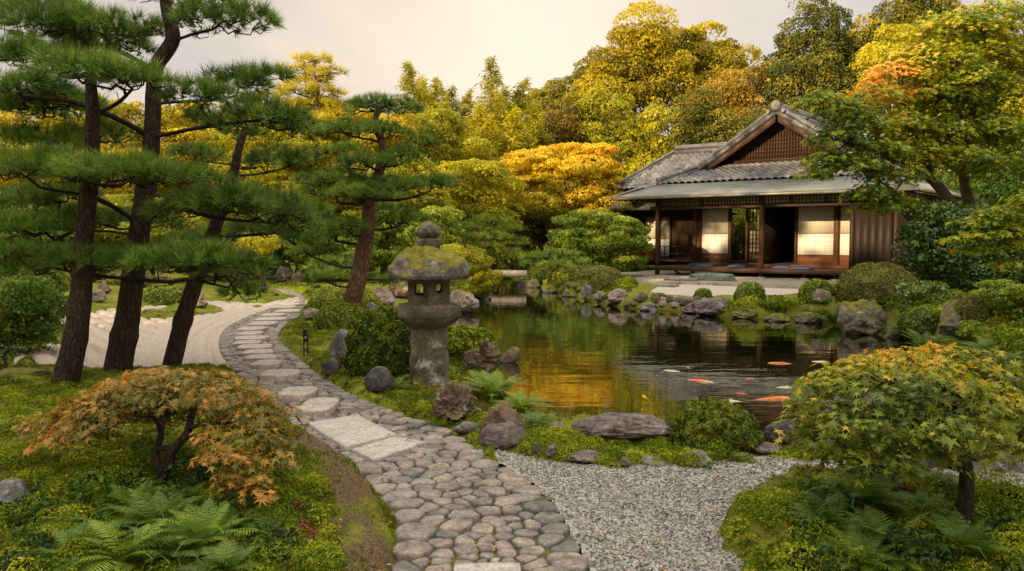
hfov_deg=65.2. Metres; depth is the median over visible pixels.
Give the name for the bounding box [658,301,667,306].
rock
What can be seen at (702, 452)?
rock
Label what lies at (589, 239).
green tree
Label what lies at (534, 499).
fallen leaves
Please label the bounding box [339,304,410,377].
clipped shrub
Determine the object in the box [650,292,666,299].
clipped shrub
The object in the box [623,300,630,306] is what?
rock
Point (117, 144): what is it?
garden tree
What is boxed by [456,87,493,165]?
bamboo
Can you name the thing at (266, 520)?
fern
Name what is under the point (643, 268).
clipped shrub
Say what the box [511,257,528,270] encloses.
clipped shrub
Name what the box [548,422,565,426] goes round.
rock
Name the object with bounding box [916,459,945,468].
rock
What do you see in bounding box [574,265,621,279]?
clipped shrub
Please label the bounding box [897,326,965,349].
fern
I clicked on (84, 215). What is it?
black pine
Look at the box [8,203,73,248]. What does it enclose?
garden tree
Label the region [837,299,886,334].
rock
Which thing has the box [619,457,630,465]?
rock
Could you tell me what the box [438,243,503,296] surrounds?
garden bush
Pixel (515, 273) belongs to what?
stone bridge
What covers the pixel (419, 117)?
bamboo
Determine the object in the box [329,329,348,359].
rock
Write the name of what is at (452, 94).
bamboo
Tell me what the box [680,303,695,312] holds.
rock
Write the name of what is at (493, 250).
cloud pine
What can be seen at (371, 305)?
rock
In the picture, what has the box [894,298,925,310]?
fern
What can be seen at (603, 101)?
yellow green tree
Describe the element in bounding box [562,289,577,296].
rock
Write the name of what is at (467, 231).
cloud pine
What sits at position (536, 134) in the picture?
bamboo
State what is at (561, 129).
bronze tree
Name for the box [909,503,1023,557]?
fern
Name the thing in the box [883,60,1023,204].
yellow green tree
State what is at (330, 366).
rock
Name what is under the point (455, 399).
rock
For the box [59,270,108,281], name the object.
clipped shrub
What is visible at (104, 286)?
rock
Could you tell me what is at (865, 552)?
fern
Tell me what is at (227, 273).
clipped shrub
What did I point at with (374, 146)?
garden tree
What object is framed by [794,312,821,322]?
rock
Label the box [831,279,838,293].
leafy bush
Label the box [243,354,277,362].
stepping stone
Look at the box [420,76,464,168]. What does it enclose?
bamboo
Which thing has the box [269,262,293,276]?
clipped shrub
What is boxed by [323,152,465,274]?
garden tree
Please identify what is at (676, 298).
rock
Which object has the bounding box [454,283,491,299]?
clipped shrub
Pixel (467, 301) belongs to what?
rock
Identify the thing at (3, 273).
broadleaf bush
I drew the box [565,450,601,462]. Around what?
rock
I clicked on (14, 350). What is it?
broadleaf bush
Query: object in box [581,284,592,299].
rock
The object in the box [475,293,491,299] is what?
rock
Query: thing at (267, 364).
stepping stone
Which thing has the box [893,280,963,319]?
leafy bush
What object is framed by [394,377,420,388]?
fern
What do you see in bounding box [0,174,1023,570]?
ground
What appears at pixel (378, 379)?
rock
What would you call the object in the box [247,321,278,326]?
stepping stone
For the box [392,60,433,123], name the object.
bamboo
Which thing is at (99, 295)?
rock
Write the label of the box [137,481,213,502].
fern
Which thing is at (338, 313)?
clipped shrub
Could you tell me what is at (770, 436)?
rock
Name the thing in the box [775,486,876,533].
fern
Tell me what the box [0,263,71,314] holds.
broadleaf bush
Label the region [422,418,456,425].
fern
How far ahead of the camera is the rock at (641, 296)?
18.76 m
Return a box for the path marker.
[303,329,308,355]
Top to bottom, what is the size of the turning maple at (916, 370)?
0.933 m
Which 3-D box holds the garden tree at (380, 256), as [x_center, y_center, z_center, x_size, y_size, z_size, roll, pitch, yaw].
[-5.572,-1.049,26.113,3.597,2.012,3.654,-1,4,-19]
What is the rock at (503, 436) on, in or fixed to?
on the gravel path at (605, 542)
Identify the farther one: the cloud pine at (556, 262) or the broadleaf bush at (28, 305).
the cloud pine at (556, 262)
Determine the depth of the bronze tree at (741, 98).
46.38 m
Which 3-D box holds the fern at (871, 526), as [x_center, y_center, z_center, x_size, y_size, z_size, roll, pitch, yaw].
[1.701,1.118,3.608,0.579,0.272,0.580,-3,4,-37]
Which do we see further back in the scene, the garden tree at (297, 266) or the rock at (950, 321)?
the garden tree at (297, 266)
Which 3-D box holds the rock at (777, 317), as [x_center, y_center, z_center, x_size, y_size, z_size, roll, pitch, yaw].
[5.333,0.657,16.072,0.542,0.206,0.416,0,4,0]
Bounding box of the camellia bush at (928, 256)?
[889,199,1023,292]
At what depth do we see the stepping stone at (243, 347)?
10.80 m
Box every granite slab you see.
[307,414,396,450]
[352,436,425,463]
[453,562,520,570]
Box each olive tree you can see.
[513,80,576,245]
[529,58,607,125]
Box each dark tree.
[465,212,587,261]
[662,86,765,148]
[747,27,886,174]
[940,138,1023,219]
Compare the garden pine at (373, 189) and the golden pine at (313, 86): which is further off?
the golden pine at (313, 86)
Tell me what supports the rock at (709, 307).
in the pond water
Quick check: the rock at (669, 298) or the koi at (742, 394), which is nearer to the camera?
the koi at (742, 394)
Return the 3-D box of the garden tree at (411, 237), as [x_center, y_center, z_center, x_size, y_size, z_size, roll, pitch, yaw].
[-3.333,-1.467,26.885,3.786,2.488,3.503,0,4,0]
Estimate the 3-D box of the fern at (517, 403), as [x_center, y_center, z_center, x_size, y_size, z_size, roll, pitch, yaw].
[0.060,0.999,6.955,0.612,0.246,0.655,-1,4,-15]
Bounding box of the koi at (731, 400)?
[729,398,748,404]
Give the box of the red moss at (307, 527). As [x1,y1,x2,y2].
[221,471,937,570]
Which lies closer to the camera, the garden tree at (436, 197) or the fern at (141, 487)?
the fern at (141, 487)
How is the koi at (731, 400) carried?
in the pond water
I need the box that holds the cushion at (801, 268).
[789,266,813,269]
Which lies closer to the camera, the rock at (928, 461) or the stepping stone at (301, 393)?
the rock at (928, 461)
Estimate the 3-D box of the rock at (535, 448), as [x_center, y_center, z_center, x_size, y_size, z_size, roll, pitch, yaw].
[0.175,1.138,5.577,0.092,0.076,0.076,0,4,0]
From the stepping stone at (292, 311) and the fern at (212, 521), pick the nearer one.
the fern at (212, 521)
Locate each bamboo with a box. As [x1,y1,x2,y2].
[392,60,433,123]
[405,74,437,112]
[414,113,446,216]
[418,100,469,219]
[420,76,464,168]
[439,85,464,134]
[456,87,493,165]
[456,103,535,242]
[463,55,524,255]
[488,84,516,155]
[488,105,541,263]
[495,77,543,242]
[524,102,561,247]
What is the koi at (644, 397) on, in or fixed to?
in the pond water
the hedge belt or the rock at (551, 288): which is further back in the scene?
the hedge belt
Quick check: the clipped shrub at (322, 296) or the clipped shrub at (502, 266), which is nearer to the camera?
the clipped shrub at (322, 296)
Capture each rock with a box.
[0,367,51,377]
[0,477,29,503]
[92,289,106,301]
[97,280,110,293]
[157,275,173,285]
[196,290,207,307]
[274,266,292,281]
[291,272,304,281]
[302,308,317,319]
[321,358,340,376]
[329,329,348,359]
[364,366,394,392]
[365,302,378,310]
[372,286,396,306]
[388,279,420,298]
[432,380,481,420]
[450,289,478,312]
[453,421,478,433]
[461,339,500,372]
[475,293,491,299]
[479,422,526,449]
[480,400,524,428]
[499,347,519,362]
[526,279,540,287]
[531,443,542,452]
[542,284,557,292]
[545,444,557,456]
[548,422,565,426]
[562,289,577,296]
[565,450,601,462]
[568,412,670,439]
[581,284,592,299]
[593,291,606,301]
[607,288,628,303]
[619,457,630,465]
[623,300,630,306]
[630,300,638,305]
[632,291,648,302]
[640,302,657,310]
[640,455,667,465]
[652,296,659,302]
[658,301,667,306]
[666,295,673,301]
[670,302,679,307]
[673,296,679,302]
[679,299,687,305]
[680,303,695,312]
[682,449,713,465]
[686,296,693,302]
[691,298,730,315]
[731,307,759,318]
[732,452,751,462]
[755,442,780,453]
[763,419,796,445]
[764,313,789,321]
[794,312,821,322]
[812,288,831,303]
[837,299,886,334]
[884,325,901,337]
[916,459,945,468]
[938,299,967,335]
[971,452,981,470]
[988,455,1023,474]
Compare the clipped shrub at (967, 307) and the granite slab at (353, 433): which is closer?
the granite slab at (353, 433)
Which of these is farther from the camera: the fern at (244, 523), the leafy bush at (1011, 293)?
the leafy bush at (1011, 293)
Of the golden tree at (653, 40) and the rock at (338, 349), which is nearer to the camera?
the rock at (338, 349)
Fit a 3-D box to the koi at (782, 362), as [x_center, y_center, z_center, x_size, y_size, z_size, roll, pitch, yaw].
[3.640,1.050,10.739,0.413,0.091,0.140,0,4,2]
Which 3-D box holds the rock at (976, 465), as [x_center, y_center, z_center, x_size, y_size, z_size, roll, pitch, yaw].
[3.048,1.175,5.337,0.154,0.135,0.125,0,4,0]
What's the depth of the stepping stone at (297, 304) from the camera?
17.59 m
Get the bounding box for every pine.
[0,0,330,371]
[0,22,187,382]
[161,119,334,365]
[255,48,353,192]
[277,90,460,304]
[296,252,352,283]
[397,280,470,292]
[449,218,485,261]
[457,212,532,279]
[518,246,592,271]
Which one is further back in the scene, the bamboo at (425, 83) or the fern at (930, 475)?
the bamboo at (425, 83)
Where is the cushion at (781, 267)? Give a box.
[772,265,790,268]
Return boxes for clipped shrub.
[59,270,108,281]
[101,270,159,287]
[142,283,183,305]
[219,265,257,282]
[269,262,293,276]
[307,283,380,308]
[312,299,366,329]
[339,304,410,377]
[447,323,498,363]
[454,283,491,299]
[489,262,507,269]
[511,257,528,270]
[533,267,550,282]
[546,263,578,285]
[559,281,584,293]
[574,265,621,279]
[588,272,616,289]
[617,263,638,271]
[639,265,647,270]
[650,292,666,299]
[666,396,760,454]
[693,287,712,299]
[733,281,765,301]
[797,278,836,298]
[835,261,916,308]
[896,304,940,337]
[954,292,1003,321]
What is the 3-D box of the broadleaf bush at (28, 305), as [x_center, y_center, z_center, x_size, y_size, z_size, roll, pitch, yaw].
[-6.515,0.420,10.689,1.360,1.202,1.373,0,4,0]
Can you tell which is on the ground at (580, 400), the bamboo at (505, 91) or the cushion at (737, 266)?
the bamboo at (505, 91)
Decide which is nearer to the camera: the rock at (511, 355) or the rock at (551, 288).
the rock at (511, 355)
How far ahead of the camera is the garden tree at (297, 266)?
26.95 m
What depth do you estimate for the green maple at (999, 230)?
12.45 m
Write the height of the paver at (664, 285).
0.080 m
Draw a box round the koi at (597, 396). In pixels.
[591,394,606,397]
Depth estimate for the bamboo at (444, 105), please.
39.45 m
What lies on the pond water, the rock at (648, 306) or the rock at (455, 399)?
the rock at (648, 306)
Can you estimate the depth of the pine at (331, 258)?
18.84 m
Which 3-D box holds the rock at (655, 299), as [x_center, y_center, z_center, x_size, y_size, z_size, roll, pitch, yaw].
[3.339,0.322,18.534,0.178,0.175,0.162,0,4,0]
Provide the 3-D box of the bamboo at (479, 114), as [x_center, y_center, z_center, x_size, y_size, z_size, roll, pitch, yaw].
[-1.184,-4.948,39.533,4.619,8.202,5.012,-3,4,-36]
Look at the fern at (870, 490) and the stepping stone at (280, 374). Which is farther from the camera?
the stepping stone at (280, 374)
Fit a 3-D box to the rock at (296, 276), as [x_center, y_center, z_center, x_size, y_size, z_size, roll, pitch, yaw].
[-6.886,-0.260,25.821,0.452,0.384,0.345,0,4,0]
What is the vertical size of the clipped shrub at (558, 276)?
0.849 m
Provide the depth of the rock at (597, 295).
20.13 m
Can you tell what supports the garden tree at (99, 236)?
on the ground at (580, 400)
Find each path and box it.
[479,449,1023,570]
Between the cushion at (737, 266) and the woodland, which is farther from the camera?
the woodland
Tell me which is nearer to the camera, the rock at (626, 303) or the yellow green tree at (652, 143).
the rock at (626, 303)
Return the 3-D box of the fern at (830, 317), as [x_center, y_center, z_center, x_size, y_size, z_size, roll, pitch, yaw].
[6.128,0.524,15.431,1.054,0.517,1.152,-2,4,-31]
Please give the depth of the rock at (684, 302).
18.02 m
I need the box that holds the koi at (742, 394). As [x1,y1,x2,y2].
[733,392,752,396]
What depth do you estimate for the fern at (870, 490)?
4.00 m
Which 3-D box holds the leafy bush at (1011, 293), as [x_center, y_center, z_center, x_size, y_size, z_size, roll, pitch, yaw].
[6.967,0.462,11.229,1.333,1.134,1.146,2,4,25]
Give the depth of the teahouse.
28.98 m
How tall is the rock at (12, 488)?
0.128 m
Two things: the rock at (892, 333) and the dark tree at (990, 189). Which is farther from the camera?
the dark tree at (990, 189)
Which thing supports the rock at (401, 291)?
on the ground at (580, 400)
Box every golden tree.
[555,0,704,139]
[646,20,765,123]
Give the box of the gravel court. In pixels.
[640,282,798,295]
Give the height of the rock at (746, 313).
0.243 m
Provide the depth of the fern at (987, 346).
10.42 m
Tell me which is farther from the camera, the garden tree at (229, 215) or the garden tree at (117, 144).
the garden tree at (117, 144)
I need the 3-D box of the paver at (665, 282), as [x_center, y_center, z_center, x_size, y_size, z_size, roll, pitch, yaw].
[4.870,-0.087,25.780,1.003,0.080,0.443,2,4,33]
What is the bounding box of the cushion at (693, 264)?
[687,262,701,265]
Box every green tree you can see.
[544,207,653,268]
[574,83,652,180]
[618,103,702,176]
[849,23,927,110]
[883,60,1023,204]
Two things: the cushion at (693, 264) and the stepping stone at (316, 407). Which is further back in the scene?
the cushion at (693, 264)
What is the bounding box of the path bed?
[225,296,589,570]
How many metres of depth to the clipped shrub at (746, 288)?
17.58 m
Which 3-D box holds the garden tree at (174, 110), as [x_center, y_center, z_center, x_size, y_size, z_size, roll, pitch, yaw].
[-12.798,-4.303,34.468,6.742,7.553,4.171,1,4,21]
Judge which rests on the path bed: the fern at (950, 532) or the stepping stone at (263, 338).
the stepping stone at (263, 338)
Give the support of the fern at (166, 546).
on the ground at (580, 400)
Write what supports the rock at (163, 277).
on the ground at (580, 400)
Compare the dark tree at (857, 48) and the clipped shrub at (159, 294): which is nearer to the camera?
the clipped shrub at (159, 294)
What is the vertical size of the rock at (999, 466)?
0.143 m
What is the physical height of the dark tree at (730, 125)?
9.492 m
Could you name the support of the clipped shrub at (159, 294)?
on the ground at (580, 400)
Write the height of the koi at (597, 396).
0.047 m
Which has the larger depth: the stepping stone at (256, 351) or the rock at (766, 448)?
the stepping stone at (256, 351)
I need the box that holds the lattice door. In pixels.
[748,208,758,262]
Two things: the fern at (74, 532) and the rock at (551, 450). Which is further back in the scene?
the rock at (551, 450)
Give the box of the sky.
[0,0,1023,186]
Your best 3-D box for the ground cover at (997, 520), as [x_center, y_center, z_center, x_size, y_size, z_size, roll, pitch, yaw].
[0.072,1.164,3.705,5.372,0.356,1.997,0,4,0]
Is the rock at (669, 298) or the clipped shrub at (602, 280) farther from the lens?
the clipped shrub at (602, 280)
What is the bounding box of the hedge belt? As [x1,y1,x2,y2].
[69,183,755,266]
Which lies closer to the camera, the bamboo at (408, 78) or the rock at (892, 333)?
the rock at (892, 333)
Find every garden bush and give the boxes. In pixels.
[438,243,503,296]
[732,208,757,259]
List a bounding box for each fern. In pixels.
[29,520,129,568]
[55,514,200,570]
[92,476,157,515]
[94,486,213,531]
[106,518,230,569]
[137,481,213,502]
[138,491,275,556]
[178,535,264,570]
[216,500,265,532]
[247,508,297,537]
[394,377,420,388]
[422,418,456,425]
[458,376,487,393]
[462,368,539,399]
[488,388,561,413]
[520,409,563,428]
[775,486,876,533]
[797,304,830,314]
[807,455,931,516]
[811,520,911,570]
[814,299,838,324]
[825,501,954,570]
[879,487,961,521]
[882,320,914,338]
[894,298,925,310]
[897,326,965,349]
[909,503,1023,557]
[913,467,958,482]
[940,337,978,352]
[958,336,1014,358]
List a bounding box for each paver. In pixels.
[646,281,679,283]
[649,283,678,286]
[664,277,698,280]
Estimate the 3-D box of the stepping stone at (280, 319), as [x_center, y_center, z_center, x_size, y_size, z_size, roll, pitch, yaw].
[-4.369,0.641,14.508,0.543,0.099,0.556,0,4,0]
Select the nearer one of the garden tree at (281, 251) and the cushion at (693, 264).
the garden tree at (281, 251)
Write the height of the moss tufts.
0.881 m
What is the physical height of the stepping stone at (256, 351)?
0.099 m
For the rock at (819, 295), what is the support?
on the ground at (580, 400)
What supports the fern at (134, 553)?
on the ground at (580, 400)
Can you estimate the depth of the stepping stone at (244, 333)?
12.29 m
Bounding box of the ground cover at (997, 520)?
[0,456,1023,570]
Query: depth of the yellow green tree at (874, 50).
38.75 m
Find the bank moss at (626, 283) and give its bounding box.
[264,275,1023,352]
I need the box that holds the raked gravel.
[14,297,307,372]
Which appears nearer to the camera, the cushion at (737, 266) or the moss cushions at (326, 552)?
the moss cushions at (326, 552)
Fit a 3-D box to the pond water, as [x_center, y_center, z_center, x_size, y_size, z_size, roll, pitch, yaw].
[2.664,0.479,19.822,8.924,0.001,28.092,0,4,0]
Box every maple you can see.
[10,365,312,507]
[484,141,632,261]
[773,340,1023,530]
[791,0,1023,287]
[936,188,1023,271]
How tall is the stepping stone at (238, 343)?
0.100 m
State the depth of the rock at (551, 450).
5.46 m
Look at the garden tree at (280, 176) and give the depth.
30.84 m
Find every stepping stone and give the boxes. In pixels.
[232,340,261,346]
[234,335,269,341]
[236,344,272,350]
[237,326,267,331]
[238,331,263,335]
[241,349,274,356]
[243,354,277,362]
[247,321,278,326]
[250,360,281,369]
[254,317,287,321]
[259,369,300,380]
[260,313,285,316]
[269,305,295,309]
[274,309,301,313]
[277,386,317,400]
[279,303,301,306]
[297,397,338,417]
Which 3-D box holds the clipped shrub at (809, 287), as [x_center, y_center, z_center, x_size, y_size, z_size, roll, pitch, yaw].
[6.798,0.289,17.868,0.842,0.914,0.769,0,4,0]
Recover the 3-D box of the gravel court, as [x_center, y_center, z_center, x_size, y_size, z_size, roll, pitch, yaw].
[7.973,-0.061,25.923,8.760,0.012,12.480,0,4,0]
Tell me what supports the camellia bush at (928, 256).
on the ground at (580, 400)
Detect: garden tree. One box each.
[0,105,84,192]
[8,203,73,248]
[18,92,140,187]
[31,197,170,282]
[77,99,211,272]
[97,193,209,274]
[157,102,281,197]
[166,247,320,278]
[168,208,262,279]
[202,118,337,261]
[224,232,290,286]
[247,179,363,277]
[262,216,306,271]
[284,98,424,237]
[286,225,400,281]
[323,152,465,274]
[361,205,467,251]
[387,105,503,183]
[416,158,528,265]
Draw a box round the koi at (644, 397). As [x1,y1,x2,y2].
[642,395,651,400]
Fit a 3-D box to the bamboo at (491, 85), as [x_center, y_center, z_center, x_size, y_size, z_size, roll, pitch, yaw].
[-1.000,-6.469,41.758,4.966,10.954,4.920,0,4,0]
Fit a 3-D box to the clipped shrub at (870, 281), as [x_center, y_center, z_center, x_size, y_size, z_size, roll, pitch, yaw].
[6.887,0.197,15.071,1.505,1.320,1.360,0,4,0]
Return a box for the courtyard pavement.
[621,270,918,288]
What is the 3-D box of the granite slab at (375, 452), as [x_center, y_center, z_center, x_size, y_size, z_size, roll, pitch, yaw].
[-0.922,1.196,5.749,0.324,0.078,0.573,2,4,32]
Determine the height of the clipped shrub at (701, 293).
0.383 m
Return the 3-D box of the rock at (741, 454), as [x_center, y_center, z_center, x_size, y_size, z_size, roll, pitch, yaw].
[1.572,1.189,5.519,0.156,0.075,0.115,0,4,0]
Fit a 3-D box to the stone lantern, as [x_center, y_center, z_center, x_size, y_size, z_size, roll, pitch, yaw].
[-0.829,0.219,7.995,0.806,1.740,0.886,0,4,-6]
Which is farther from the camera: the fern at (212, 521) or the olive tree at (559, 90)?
the olive tree at (559, 90)
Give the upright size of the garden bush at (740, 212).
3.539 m
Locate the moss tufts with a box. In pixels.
[0,299,1023,570]
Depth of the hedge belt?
39.84 m
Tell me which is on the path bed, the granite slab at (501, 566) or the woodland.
the granite slab at (501, 566)
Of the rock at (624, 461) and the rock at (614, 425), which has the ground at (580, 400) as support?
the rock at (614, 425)
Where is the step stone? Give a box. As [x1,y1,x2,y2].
[689,273,736,280]
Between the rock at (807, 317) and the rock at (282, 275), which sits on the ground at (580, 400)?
the rock at (282, 275)
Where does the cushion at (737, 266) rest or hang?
on the teahouse
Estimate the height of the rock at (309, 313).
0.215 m
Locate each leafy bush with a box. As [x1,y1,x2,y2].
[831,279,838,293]
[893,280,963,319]
[954,279,1023,340]
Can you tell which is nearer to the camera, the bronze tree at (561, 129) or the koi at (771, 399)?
the koi at (771, 399)
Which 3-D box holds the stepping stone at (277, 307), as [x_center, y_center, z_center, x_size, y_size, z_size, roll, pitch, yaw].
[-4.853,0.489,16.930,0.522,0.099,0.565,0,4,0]
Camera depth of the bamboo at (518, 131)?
39.37 m
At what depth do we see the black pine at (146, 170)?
8.24 m
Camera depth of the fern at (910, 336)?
13.30 m
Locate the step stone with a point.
(714, 277)
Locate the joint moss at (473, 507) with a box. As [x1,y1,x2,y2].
[228,358,582,560]
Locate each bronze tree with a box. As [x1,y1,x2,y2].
[529,102,607,247]
[685,65,784,243]
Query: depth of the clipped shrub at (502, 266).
33.42 m
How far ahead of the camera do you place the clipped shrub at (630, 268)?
32.36 m
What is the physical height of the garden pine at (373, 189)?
3.968 m
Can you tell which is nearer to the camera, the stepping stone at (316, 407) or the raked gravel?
the stepping stone at (316, 407)
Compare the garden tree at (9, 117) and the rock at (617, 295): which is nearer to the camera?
the rock at (617, 295)
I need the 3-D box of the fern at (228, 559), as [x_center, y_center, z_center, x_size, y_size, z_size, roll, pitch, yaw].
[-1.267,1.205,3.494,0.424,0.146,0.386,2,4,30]
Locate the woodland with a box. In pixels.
[0,106,1020,238]
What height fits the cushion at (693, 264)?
0.124 m
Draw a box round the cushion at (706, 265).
[696,263,716,266]
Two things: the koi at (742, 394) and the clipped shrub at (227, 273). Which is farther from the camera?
the clipped shrub at (227, 273)
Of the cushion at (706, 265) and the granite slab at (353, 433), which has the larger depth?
the cushion at (706, 265)
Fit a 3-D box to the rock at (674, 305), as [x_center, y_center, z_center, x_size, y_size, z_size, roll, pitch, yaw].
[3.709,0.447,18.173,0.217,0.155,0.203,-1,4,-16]
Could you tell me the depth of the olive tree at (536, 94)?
57.09 m
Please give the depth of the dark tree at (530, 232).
36.91 m
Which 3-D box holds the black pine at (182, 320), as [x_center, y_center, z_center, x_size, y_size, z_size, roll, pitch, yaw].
[-3.239,-0.490,9.621,2.575,3.160,1.428,1,4,22]
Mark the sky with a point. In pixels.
(450, 40)
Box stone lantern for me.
[387,220,469,385]
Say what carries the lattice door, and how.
in the teahouse
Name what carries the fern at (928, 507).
on the ground at (580, 400)
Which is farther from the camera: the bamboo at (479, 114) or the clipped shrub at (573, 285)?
the bamboo at (479, 114)
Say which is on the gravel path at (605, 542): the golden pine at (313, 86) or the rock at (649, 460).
the rock at (649, 460)
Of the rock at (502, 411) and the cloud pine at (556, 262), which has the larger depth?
the cloud pine at (556, 262)
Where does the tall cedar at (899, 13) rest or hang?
on the ground at (580, 400)
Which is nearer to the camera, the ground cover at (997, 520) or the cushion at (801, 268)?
the ground cover at (997, 520)
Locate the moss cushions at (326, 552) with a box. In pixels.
[0,320,1023,570]
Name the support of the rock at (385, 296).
on the ground at (580, 400)
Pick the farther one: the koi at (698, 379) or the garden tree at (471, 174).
the garden tree at (471, 174)
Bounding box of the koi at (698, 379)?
[682,377,711,385]
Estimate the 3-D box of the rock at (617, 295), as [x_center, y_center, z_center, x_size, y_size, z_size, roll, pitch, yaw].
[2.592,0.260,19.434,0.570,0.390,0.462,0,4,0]
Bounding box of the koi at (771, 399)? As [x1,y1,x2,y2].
[746,394,789,403]
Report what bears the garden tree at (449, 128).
on the ground at (580, 400)
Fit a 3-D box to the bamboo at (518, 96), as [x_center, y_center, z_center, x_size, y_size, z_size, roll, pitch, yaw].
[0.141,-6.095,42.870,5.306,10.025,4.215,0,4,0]
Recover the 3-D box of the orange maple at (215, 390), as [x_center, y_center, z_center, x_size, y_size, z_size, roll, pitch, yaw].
[-1.949,0.801,4.531,1.900,0.658,1.040,1,4,20]
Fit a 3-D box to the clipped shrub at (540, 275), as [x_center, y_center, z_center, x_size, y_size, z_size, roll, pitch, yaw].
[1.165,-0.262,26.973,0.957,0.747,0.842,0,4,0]
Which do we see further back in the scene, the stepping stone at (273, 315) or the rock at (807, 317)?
the rock at (807, 317)
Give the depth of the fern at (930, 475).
4.52 m
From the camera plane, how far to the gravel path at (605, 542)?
4.60 m
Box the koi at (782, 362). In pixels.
[770,361,790,363]
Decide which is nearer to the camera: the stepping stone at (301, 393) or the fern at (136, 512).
the fern at (136, 512)
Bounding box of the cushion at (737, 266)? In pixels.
[727,264,748,267]
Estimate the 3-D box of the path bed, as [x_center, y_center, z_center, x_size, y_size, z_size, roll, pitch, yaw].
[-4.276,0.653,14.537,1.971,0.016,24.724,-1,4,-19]
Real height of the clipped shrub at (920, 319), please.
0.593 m
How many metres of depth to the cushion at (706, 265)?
29.26 m
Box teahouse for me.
[604,100,991,280]
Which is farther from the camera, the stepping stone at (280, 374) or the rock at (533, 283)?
the rock at (533, 283)
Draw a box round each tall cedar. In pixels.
[755,0,877,121]
[846,0,1009,193]
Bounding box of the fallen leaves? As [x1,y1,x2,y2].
[0,323,1019,570]
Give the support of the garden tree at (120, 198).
on the ground at (580, 400)
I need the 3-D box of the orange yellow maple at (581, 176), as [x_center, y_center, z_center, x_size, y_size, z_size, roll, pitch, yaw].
[1.689,-3.551,35.449,7.356,5.689,4.610,0,4,0]
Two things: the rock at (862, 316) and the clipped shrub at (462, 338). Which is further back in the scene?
the rock at (862, 316)
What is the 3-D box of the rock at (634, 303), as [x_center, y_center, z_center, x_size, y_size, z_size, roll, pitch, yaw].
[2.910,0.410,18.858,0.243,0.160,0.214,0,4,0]
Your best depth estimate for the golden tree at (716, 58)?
51.89 m
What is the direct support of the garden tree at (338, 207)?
on the ground at (580, 400)
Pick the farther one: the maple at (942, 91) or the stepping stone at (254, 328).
the maple at (942, 91)
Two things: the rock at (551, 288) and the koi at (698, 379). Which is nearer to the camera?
the koi at (698, 379)
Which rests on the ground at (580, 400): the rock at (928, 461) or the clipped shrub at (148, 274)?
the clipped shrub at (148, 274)
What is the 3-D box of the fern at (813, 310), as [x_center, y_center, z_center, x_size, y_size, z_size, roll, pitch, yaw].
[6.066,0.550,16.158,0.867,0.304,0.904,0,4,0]
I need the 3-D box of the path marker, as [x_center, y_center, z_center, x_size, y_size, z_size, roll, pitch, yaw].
[-2.600,0.736,10.088,0.068,0.380,0.068,0,4,-6]
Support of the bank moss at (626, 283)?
on the ground at (580, 400)
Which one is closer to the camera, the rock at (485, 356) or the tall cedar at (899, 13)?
the rock at (485, 356)
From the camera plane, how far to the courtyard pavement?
27.34 m
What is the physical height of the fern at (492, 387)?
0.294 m
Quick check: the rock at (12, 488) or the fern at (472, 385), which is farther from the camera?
the fern at (472, 385)
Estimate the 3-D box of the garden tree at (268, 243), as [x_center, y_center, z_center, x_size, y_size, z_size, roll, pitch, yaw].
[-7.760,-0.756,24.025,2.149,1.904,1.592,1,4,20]
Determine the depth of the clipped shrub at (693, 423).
5.63 m
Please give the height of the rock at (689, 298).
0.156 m
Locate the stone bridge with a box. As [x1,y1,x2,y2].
[493,270,531,286]
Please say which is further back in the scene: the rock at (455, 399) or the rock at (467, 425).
the rock at (455, 399)
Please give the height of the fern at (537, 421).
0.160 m
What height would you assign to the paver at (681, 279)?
0.081 m
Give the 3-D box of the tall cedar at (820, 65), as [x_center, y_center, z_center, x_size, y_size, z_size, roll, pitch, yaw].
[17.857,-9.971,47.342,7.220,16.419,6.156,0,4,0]
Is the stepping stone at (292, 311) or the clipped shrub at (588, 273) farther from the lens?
the clipped shrub at (588, 273)
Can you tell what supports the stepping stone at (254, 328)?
on the path bed
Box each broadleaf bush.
[0,203,30,281]
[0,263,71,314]
[0,273,68,351]
[0,345,27,367]
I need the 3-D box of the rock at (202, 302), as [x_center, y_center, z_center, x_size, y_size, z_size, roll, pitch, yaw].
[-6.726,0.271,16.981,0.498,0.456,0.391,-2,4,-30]
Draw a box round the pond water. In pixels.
[451,277,1023,418]
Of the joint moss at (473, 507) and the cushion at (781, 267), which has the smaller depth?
the joint moss at (473, 507)
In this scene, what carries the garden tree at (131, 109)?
on the ground at (580, 400)

